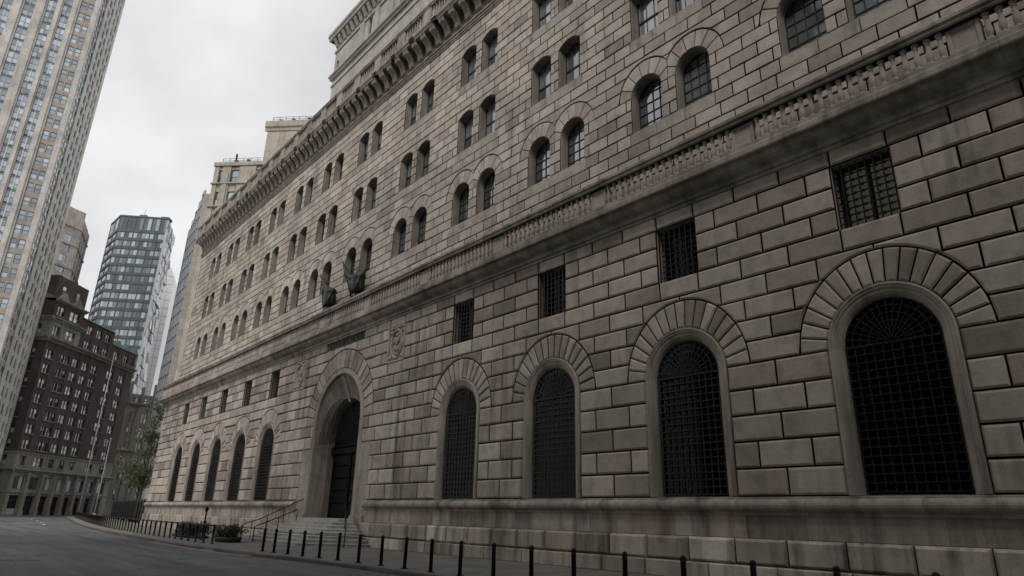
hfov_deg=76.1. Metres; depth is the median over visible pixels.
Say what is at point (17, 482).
window
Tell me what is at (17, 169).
window
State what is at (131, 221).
window
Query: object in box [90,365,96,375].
window
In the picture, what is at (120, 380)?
window
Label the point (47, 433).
window
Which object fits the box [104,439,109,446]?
window
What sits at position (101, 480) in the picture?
flagpole
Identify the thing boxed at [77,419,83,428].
window
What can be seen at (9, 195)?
window
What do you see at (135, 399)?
window
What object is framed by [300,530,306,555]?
bollard
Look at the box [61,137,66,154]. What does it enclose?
window
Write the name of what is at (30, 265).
window
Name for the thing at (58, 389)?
window
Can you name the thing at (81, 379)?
window
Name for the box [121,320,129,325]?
window
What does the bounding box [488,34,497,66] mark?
window
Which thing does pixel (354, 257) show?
window
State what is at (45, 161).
window
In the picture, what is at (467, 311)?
square window
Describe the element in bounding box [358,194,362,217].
window
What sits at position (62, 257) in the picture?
window
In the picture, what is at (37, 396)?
window
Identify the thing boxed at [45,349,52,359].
window
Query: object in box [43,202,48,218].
window
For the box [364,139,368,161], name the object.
window
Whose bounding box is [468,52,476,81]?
window
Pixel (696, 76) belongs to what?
window
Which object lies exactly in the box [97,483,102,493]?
window
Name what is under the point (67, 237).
window
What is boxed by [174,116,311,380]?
stepped building
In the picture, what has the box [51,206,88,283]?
stone tower
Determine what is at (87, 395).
window
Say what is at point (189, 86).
sky
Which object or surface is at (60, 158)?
window
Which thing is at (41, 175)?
window
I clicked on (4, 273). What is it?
window
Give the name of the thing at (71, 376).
window
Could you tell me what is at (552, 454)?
arched window
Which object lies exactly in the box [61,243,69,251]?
window
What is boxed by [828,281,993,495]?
arched window
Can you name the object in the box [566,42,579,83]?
window
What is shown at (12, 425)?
window
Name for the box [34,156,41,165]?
window
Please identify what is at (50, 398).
window
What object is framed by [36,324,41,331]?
window
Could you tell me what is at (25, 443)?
window
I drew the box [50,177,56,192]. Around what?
window
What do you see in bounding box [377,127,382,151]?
window
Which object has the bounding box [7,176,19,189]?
window
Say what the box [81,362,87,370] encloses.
window
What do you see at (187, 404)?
square window
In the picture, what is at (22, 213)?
window
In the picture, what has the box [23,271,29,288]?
window
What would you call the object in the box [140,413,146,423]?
window
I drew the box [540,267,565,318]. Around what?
square window
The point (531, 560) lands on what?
bollard
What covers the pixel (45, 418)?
window
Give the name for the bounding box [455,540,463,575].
bollard
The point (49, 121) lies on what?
window
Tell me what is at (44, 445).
window
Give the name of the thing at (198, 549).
gutter
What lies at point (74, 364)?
window
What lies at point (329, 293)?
statue
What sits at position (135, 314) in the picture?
window
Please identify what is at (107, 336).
window
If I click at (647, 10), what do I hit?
window
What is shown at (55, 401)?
window
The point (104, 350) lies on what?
window
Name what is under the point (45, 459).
brick building
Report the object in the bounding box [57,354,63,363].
window
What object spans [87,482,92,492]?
window
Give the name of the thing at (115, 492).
window
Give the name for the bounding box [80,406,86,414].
window
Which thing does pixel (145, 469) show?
street tree
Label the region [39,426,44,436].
window
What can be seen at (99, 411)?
window
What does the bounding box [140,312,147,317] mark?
window
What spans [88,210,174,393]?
glass tower
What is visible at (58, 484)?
window
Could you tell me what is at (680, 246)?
square window
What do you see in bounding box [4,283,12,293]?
window
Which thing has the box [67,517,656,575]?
pavement
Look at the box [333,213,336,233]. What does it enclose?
window
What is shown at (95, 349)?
window
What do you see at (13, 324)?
window
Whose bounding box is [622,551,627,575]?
bollard
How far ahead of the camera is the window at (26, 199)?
131.16 m
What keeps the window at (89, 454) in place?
in the brick building at (45, 459)
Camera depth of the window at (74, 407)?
153.68 m
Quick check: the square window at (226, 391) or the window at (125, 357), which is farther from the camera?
the window at (125, 357)
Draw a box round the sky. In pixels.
[70,0,359,318]
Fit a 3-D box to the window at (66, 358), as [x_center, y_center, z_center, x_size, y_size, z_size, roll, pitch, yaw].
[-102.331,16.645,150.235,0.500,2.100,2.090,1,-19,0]
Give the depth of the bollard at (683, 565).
14.60 m
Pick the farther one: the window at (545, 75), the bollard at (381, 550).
the window at (545, 75)
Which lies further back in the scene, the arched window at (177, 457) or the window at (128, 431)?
the window at (128, 431)
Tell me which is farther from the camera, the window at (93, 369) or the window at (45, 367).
the window at (93, 369)
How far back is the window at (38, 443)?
142.17 m
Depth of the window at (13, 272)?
126.75 m
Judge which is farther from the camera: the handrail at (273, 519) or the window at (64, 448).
the window at (64, 448)
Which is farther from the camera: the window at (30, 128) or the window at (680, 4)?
the window at (30, 128)
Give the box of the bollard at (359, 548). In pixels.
[354,534,361,562]
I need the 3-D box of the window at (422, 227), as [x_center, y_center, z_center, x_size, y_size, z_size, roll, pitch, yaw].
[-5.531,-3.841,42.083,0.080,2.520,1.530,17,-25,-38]
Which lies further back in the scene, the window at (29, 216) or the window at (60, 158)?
the window at (60, 158)
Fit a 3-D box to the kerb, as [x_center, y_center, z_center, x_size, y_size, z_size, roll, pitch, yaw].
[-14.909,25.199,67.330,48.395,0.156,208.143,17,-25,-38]
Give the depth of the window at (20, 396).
139.69 m
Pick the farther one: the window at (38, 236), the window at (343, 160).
the window at (38, 236)
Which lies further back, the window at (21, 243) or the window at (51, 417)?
the window at (51, 417)
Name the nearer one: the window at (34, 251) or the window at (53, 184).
the window at (34, 251)
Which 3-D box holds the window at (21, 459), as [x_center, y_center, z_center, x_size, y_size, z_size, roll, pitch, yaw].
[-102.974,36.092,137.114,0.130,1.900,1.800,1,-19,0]
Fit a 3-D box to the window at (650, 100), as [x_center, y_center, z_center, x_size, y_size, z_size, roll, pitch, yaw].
[6.294,-8.122,29.107,0.080,2.520,1.530,17,-25,-38]
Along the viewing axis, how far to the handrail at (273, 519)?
41.27 m
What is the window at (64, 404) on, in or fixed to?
in the brick building at (45, 459)
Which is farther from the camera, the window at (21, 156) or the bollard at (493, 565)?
the window at (21, 156)
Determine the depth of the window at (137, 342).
221.43 m
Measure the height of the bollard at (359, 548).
1.040 m
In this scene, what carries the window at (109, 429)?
in the brick building at (45, 459)
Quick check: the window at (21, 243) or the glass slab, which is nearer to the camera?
the window at (21, 243)
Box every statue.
[320,275,336,310]
[342,261,365,297]
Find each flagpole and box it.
[78,354,114,511]
[93,438,111,514]
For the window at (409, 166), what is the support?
in the bank building at (703, 286)
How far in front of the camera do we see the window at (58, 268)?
219.76 m
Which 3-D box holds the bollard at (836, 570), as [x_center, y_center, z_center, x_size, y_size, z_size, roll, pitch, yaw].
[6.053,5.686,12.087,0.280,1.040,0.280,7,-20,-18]
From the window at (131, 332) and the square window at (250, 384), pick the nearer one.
the square window at (250, 384)
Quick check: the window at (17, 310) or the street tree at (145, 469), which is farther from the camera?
the window at (17, 310)
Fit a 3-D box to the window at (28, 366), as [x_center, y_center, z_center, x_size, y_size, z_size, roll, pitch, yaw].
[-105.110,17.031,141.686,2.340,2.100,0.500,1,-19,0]
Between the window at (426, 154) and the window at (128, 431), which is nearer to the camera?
the window at (426, 154)
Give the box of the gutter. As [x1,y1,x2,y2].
[150,542,246,555]
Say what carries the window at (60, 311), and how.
in the brick building at (45, 459)
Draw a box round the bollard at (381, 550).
[377,535,384,565]
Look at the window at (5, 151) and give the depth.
131.27 m
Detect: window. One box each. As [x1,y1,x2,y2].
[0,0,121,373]
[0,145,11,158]
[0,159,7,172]
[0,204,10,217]
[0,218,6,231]
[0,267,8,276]
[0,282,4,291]
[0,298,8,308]
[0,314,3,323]
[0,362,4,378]
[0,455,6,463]
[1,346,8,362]
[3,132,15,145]
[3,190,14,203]
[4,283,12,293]
[4,438,10,448]
[5,252,13,262]
[6,330,12,347]
[7,119,19,132]
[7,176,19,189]
[8,268,17,278]
[9,238,17,247]
[9,423,14,432]
[10,315,17,332]
[11,106,23,119]
[11,163,23,176]
[12,476,23,488]
[13,224,21,233]
[13,254,21,263]
[13,407,19,416]
[14,302,21,316]
[16,149,27,162]
[17,239,25,248]
[17,392,23,401]
[18,210,25,219]
[18,287,25,302]
[18,455,24,464]
[20,136,31,149]
[21,225,29,234]
[21,377,27,385]
[21,439,29,449]
[22,196,29,205]
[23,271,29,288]
[24,124,35,136]
[25,211,33,220]
[25,362,31,371]
[25,424,33,434]
[26,182,33,191]
[27,256,33,274]
[28,111,38,124]
[28,477,37,489]
[29,348,35,356]
[29,408,36,418]
[30,169,37,178]
[30,198,37,207]
[31,242,37,260]
[33,184,41,193]
[33,393,40,403]
[33,457,41,466]
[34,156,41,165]
[35,228,41,245]
[35,442,40,451]
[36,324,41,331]
[37,171,45,179]
[37,378,44,388]
[38,143,45,152]
[39,215,45,231]
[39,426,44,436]
[41,158,48,166]
[41,363,48,374]
[41,442,46,452]
[42,130,48,139]
[42,411,48,421]
[42,478,50,489]
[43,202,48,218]
[45,118,52,126]
[45,145,52,153]
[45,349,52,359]
[45,427,50,437]
[46,397,52,406]
[46,459,52,468]
[47,189,52,206]
[49,132,56,141]
[49,413,54,422]
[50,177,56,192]
[50,382,56,392]
[50,444,56,452]
[52,326,58,335]
[52,398,57,407]
[53,120,59,128]
[54,162,59,179]
[54,368,59,377]
[54,429,60,437]
[55,479,61,490]
[56,107,63,116]
[56,263,63,272]
[56,306,64,318]
[56,384,61,393]
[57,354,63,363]
[57,415,64,423]
[57,461,63,470]
[58,150,63,167]
[58,253,66,261]
[60,370,65,379]
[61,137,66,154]
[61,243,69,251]
[61,400,67,409]
[61,446,67,454]
[63,356,68,365]
[64,233,82,281]
[64,431,70,439]
[65,331,73,341]
[65,386,70,395]
[66,480,72,491]
[68,312,78,324]
[68,372,74,381]
[68,417,74,425]
[70,447,77,456]
[71,403,77,411]
[72,359,77,367]
[74,433,80,442]
[75,389,80,397]
[76,481,82,491]
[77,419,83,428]
[78,376,83,384]
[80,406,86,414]
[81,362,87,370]
[83,341,89,350]
[84,392,90,401]
[87,326,92,334]
[87,379,93,388]
[87,450,94,459]
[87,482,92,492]
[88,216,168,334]
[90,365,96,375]
[90,436,97,445]
[92,345,98,354]
[93,423,100,432]
[96,331,101,338]
[96,410,103,419]
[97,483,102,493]
[99,397,106,406]
[101,349,106,357]
[101,452,106,459]
[102,384,109,393]
[104,335,109,343]
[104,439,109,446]
[105,371,112,380]
[107,426,112,433]
[109,413,114,420]
[112,352,118,361]
[112,400,117,408]
[112,489,118,499]
[115,388,120,395]
[115,473,122,483]
[118,339,125,344]
[118,375,123,383]
[119,329,127,335]
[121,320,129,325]
[122,355,127,365]
[122,442,128,452]
[125,427,131,436]
[126,339,134,344]
[128,330,136,335]
[128,412,134,421]
[130,321,137,326]
[131,397,137,406]
[132,311,139,317]
[134,339,141,345]
[134,443,140,452]
[136,330,143,335]
[138,321,145,326]
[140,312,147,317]
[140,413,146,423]
[142,303,149,308]
[165,443,182,501]
[176,208,199,293]
[181,439,200,501]
[183,404,189,423]
[200,398,206,419]
[200,435,221,500]
[220,389,228,413]
[223,429,246,500]
[227,192,234,199]
[230,170,238,181]
[243,382,251,406]
[249,423,274,500]
[270,371,279,398]
[296,286,299,307]
[313,275,317,298]
[321,221,324,241]
[327,266,331,285]
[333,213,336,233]
[339,160,343,180]
[351,252,355,274]
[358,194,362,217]
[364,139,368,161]
[366,243,371,270]
[371,183,376,209]
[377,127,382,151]
[399,223,406,253]
[406,157,412,186]
[411,99,417,125]
[418,211,426,244]
[422,146,429,176]
[427,86,433,113]
[434,379,480,498]
[454,300,474,344]
[458,187,468,223]
[464,115,472,149]
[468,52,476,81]
[483,172,494,210]
[485,100,495,135]
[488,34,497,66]
[522,358,581,498]
[535,141,549,183]
[539,0,550,27]
[539,62,550,101]
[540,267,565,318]
[566,0,575,7]
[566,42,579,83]
[568,122,584,166]
[637,0,658,36]
[639,79,662,129]
[645,328,750,496]
[658,221,698,282]
[675,0,695,12]
[683,53,711,106]
[785,0,826,52]
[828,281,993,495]
[831,148,900,229]
[852,0,891,18]
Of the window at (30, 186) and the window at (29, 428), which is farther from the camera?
the window at (29, 428)
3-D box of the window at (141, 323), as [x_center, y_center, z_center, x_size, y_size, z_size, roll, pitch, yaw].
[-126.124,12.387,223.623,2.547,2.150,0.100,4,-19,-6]
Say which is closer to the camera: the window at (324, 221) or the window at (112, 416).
the window at (324, 221)
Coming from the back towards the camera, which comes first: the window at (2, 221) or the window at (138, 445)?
the window at (138, 445)
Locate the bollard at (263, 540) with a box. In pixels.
[261,528,266,551]
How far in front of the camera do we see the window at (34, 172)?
133.18 m
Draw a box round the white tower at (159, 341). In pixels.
[144,266,176,395]
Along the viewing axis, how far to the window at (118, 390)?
170.61 m
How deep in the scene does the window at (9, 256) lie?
127.13 m
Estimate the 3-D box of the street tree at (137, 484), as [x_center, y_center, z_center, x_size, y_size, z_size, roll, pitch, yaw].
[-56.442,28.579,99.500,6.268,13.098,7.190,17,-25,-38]
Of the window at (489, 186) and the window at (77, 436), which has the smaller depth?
the window at (489, 186)
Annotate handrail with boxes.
[240,499,303,536]
[252,509,297,541]
[343,499,351,547]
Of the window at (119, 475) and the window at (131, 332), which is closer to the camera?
the window at (119, 475)
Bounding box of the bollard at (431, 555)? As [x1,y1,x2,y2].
[427,538,433,572]
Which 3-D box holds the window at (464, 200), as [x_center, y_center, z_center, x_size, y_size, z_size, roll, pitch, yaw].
[-2.658,-4.881,38.931,0.080,2.520,1.530,17,-25,-38]
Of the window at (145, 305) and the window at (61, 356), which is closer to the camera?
the window at (61, 356)
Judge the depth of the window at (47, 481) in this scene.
145.08 m
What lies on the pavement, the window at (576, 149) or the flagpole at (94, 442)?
the flagpole at (94, 442)
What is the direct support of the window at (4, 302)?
in the tower block
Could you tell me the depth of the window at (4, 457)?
135.42 m
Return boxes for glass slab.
[134,190,209,515]
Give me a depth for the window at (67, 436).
151.52 m
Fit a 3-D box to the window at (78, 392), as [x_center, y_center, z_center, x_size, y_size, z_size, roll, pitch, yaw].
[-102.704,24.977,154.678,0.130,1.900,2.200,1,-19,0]
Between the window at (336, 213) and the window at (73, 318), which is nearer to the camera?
the window at (336, 213)
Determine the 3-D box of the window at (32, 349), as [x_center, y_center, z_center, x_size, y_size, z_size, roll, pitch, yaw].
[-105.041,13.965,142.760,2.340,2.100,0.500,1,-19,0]
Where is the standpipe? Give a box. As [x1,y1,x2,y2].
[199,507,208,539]
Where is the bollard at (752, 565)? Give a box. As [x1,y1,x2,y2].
[749,560,756,575]
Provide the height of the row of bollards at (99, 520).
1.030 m
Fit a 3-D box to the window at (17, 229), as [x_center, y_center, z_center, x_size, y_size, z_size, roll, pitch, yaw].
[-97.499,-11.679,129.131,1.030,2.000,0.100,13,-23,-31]
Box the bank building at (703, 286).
[139,0,1023,575]
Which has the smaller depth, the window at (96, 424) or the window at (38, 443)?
the window at (38, 443)
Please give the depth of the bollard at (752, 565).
13.40 m
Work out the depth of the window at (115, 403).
169.61 m
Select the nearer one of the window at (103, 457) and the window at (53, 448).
the window at (53, 448)
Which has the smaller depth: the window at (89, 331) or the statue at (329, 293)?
the statue at (329, 293)
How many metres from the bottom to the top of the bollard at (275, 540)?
1.040 m
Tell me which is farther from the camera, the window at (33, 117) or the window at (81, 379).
the window at (81, 379)
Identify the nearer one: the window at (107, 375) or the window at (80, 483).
the window at (80, 483)
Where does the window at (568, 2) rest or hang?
in the bank building at (703, 286)
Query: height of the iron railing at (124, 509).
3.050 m
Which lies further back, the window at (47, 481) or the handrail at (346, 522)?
the window at (47, 481)
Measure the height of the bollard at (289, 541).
1.040 m
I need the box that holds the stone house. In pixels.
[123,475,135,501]
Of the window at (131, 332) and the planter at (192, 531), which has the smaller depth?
the planter at (192, 531)
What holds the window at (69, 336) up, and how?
in the brick building at (45, 459)
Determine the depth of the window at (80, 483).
156.29 m
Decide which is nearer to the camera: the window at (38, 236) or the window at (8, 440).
the window at (38, 236)
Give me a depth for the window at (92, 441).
161.09 m
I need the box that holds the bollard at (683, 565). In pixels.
[680,555,686,575]
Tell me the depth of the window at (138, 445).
186.19 m
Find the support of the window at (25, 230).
in the tower block
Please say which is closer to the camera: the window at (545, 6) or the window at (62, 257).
the window at (545, 6)
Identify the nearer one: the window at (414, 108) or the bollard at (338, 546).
the bollard at (338, 546)
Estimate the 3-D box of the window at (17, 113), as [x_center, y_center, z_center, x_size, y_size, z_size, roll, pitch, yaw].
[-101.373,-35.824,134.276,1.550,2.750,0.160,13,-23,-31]
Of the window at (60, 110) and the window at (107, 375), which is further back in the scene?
the window at (107, 375)
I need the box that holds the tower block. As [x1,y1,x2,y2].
[0,0,125,461]
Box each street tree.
[113,396,164,521]
[118,437,157,520]
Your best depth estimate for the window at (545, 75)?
35.83 m
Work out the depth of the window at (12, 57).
140.68 m
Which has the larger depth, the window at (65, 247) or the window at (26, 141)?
the window at (65, 247)
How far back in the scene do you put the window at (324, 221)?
55.26 m
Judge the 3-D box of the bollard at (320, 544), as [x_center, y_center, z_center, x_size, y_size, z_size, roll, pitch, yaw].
[-7.975,10.678,27.234,0.280,1.040,0.280,-2,-20,9]
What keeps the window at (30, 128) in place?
in the tower block
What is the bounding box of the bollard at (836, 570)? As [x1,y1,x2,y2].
[832,565,840,575]
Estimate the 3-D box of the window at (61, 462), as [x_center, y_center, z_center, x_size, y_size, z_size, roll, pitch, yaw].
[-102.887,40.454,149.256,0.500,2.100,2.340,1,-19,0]
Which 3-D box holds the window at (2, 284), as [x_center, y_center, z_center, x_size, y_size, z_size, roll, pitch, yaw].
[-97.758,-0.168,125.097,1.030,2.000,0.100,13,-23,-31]
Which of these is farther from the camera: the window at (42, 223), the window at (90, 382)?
the window at (90, 382)
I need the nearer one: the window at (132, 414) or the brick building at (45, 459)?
the brick building at (45, 459)
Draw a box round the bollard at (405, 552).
[400,537,408,568]
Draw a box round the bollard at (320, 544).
[316,531,322,557]
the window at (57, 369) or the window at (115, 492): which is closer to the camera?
the window at (57, 369)
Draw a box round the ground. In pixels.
[0,515,398,575]
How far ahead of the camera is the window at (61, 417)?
149.26 m
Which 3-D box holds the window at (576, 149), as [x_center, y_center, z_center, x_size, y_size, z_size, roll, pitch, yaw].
[3.329,-7.049,32.360,0.080,2.520,1.530,17,-25,-38]
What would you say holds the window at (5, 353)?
in the tower block
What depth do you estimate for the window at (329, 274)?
52.07 m
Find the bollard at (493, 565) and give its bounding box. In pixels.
[491,543,495,575]
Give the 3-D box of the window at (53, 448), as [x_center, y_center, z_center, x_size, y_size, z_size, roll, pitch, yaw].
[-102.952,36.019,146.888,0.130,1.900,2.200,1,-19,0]
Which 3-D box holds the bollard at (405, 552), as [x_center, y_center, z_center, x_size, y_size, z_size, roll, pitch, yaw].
[-3.706,9.225,22.813,0.280,1.040,0.280,17,-24,-36]
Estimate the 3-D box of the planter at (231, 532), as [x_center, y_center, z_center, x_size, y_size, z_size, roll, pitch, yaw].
[-17.182,14.822,39.706,1.896,1.074,2.834,17,-25,-38]
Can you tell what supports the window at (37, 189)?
in the tower block
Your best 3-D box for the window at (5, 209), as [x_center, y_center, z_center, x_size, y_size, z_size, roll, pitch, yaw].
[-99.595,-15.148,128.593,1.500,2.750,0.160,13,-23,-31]
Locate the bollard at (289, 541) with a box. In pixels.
[285,529,291,554]
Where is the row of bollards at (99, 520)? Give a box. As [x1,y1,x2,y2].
[74,512,215,543]
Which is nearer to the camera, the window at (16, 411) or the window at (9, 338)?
the window at (9, 338)
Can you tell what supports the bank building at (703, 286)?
on the pavement
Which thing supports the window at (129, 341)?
in the glass tower at (131, 284)
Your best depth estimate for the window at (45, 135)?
136.22 m
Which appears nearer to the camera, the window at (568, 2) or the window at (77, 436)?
the window at (568, 2)
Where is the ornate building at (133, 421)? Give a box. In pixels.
[103,381,156,514]
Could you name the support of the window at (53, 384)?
in the brick building at (45, 459)
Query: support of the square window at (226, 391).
in the bank building at (703, 286)
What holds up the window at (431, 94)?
in the bank building at (703, 286)
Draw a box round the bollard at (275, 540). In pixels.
[270,529,277,552]
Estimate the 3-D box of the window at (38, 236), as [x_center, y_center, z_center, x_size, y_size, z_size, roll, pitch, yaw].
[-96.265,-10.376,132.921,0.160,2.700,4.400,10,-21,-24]
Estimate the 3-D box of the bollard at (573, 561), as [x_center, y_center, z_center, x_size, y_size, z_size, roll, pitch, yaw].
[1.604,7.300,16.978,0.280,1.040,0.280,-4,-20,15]
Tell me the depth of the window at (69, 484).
152.67 m
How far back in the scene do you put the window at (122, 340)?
220.94 m
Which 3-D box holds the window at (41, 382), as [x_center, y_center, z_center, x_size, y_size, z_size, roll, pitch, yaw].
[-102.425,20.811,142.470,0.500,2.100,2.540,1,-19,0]
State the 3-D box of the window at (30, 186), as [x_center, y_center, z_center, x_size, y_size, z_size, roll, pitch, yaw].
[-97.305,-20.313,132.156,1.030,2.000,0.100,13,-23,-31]
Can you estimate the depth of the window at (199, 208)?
169.03 m
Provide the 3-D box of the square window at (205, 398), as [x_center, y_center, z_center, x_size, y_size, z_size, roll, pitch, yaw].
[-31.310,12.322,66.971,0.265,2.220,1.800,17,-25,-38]
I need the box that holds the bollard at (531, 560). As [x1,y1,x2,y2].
[529,545,533,575]
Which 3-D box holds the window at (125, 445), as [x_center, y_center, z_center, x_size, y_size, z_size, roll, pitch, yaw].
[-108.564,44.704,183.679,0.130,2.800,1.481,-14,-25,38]
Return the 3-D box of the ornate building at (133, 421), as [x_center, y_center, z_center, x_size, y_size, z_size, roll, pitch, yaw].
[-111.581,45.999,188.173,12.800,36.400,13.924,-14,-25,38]
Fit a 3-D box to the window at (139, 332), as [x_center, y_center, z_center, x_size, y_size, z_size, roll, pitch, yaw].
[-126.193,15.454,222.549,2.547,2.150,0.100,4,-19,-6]
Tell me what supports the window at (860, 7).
in the bank building at (703, 286)
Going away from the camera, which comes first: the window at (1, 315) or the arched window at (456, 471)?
the arched window at (456, 471)
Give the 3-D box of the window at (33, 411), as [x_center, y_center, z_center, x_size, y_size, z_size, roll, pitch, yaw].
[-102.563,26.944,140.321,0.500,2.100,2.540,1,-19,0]
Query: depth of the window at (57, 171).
138.33 m
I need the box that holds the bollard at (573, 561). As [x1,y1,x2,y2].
[571,548,575,575]
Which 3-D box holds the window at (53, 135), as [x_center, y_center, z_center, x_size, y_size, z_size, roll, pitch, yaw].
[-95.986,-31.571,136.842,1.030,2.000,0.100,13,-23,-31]
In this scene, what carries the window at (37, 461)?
in the brick building at (45, 459)
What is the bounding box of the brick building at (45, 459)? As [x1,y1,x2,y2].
[0,275,137,515]
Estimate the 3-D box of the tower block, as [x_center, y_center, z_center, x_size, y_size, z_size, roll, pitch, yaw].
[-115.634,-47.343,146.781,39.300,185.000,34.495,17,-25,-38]
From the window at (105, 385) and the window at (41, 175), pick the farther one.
the window at (105, 385)
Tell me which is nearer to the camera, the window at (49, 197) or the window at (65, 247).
the window at (49, 197)
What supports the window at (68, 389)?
in the brick building at (45, 459)
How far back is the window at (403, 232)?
44.15 m
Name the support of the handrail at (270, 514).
on the pavement
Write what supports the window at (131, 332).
in the glass tower at (131, 284)
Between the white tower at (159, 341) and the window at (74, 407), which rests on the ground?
the white tower at (159, 341)
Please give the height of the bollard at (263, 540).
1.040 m
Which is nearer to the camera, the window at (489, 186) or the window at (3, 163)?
the window at (489, 186)
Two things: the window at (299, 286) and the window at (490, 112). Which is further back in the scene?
the window at (299, 286)
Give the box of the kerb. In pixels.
[65,517,441,575]
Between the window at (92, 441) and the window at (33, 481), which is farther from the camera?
the window at (92, 441)
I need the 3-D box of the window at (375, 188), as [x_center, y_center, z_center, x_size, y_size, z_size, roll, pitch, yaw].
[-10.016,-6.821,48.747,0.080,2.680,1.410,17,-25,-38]
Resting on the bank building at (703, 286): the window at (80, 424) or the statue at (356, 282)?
the statue at (356, 282)
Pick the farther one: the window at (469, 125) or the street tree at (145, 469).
the street tree at (145, 469)
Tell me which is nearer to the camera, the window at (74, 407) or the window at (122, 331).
the window at (74, 407)
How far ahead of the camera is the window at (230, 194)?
133.45 m
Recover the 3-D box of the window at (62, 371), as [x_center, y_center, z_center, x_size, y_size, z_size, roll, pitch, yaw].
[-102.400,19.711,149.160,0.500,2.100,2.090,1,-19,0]
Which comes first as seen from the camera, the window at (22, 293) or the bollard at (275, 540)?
the bollard at (275, 540)
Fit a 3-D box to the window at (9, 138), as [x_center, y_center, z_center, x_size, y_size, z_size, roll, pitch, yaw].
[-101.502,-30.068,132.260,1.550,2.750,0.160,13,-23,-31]
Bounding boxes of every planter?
[172,520,211,537]
[211,524,248,542]
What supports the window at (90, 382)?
in the brick building at (45, 459)
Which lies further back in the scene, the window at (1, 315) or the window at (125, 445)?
the window at (125, 445)
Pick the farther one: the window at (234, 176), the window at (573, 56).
the window at (234, 176)
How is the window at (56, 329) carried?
in the brick building at (45, 459)
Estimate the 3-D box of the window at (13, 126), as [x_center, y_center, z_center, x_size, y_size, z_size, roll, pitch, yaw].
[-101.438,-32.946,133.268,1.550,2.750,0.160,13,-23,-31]
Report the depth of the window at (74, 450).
153.83 m
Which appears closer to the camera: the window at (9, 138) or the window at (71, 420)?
the window at (9, 138)
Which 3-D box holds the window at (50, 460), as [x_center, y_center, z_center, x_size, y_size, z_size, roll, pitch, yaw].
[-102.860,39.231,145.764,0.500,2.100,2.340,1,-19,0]
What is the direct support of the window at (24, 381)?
in the brick building at (45, 459)
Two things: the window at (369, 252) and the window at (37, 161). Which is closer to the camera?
the window at (369, 252)
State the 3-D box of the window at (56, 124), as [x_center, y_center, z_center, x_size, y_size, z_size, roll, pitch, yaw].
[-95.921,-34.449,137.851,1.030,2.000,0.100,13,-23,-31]
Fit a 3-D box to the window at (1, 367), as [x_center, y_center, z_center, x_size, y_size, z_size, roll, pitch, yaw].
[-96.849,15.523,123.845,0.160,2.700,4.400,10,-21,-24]
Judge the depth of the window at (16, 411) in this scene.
138.63 m
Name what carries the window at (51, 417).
in the brick building at (45, 459)
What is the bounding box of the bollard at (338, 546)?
[335,532,341,560]
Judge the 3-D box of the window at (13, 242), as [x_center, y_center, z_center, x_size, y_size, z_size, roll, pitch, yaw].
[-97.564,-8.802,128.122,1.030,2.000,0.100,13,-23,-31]
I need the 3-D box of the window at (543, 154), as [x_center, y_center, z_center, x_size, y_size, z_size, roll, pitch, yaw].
[1.772,-6.485,34.069,0.080,2.520,1.530,17,-25,-38]
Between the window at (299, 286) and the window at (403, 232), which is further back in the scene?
the window at (299, 286)
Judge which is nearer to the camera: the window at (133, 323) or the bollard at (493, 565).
the bollard at (493, 565)
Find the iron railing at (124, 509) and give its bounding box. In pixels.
[111,498,146,522]
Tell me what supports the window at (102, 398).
in the brick building at (45, 459)
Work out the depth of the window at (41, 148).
135.19 m
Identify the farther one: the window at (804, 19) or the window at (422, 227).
the window at (422, 227)
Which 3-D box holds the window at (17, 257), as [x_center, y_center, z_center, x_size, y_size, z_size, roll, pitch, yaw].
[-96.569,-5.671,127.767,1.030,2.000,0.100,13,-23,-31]
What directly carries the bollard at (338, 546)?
on the pavement
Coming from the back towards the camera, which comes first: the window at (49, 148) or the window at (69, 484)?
the window at (69, 484)
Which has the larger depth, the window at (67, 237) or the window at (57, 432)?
the window at (67, 237)
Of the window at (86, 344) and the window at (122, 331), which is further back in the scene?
the window at (122, 331)
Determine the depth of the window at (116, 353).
169.32 m
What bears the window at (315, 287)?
in the bank building at (703, 286)
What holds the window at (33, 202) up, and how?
in the tower block
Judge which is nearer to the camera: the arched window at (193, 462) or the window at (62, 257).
the arched window at (193, 462)
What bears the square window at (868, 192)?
in the bank building at (703, 286)
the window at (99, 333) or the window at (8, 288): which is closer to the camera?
the window at (8, 288)

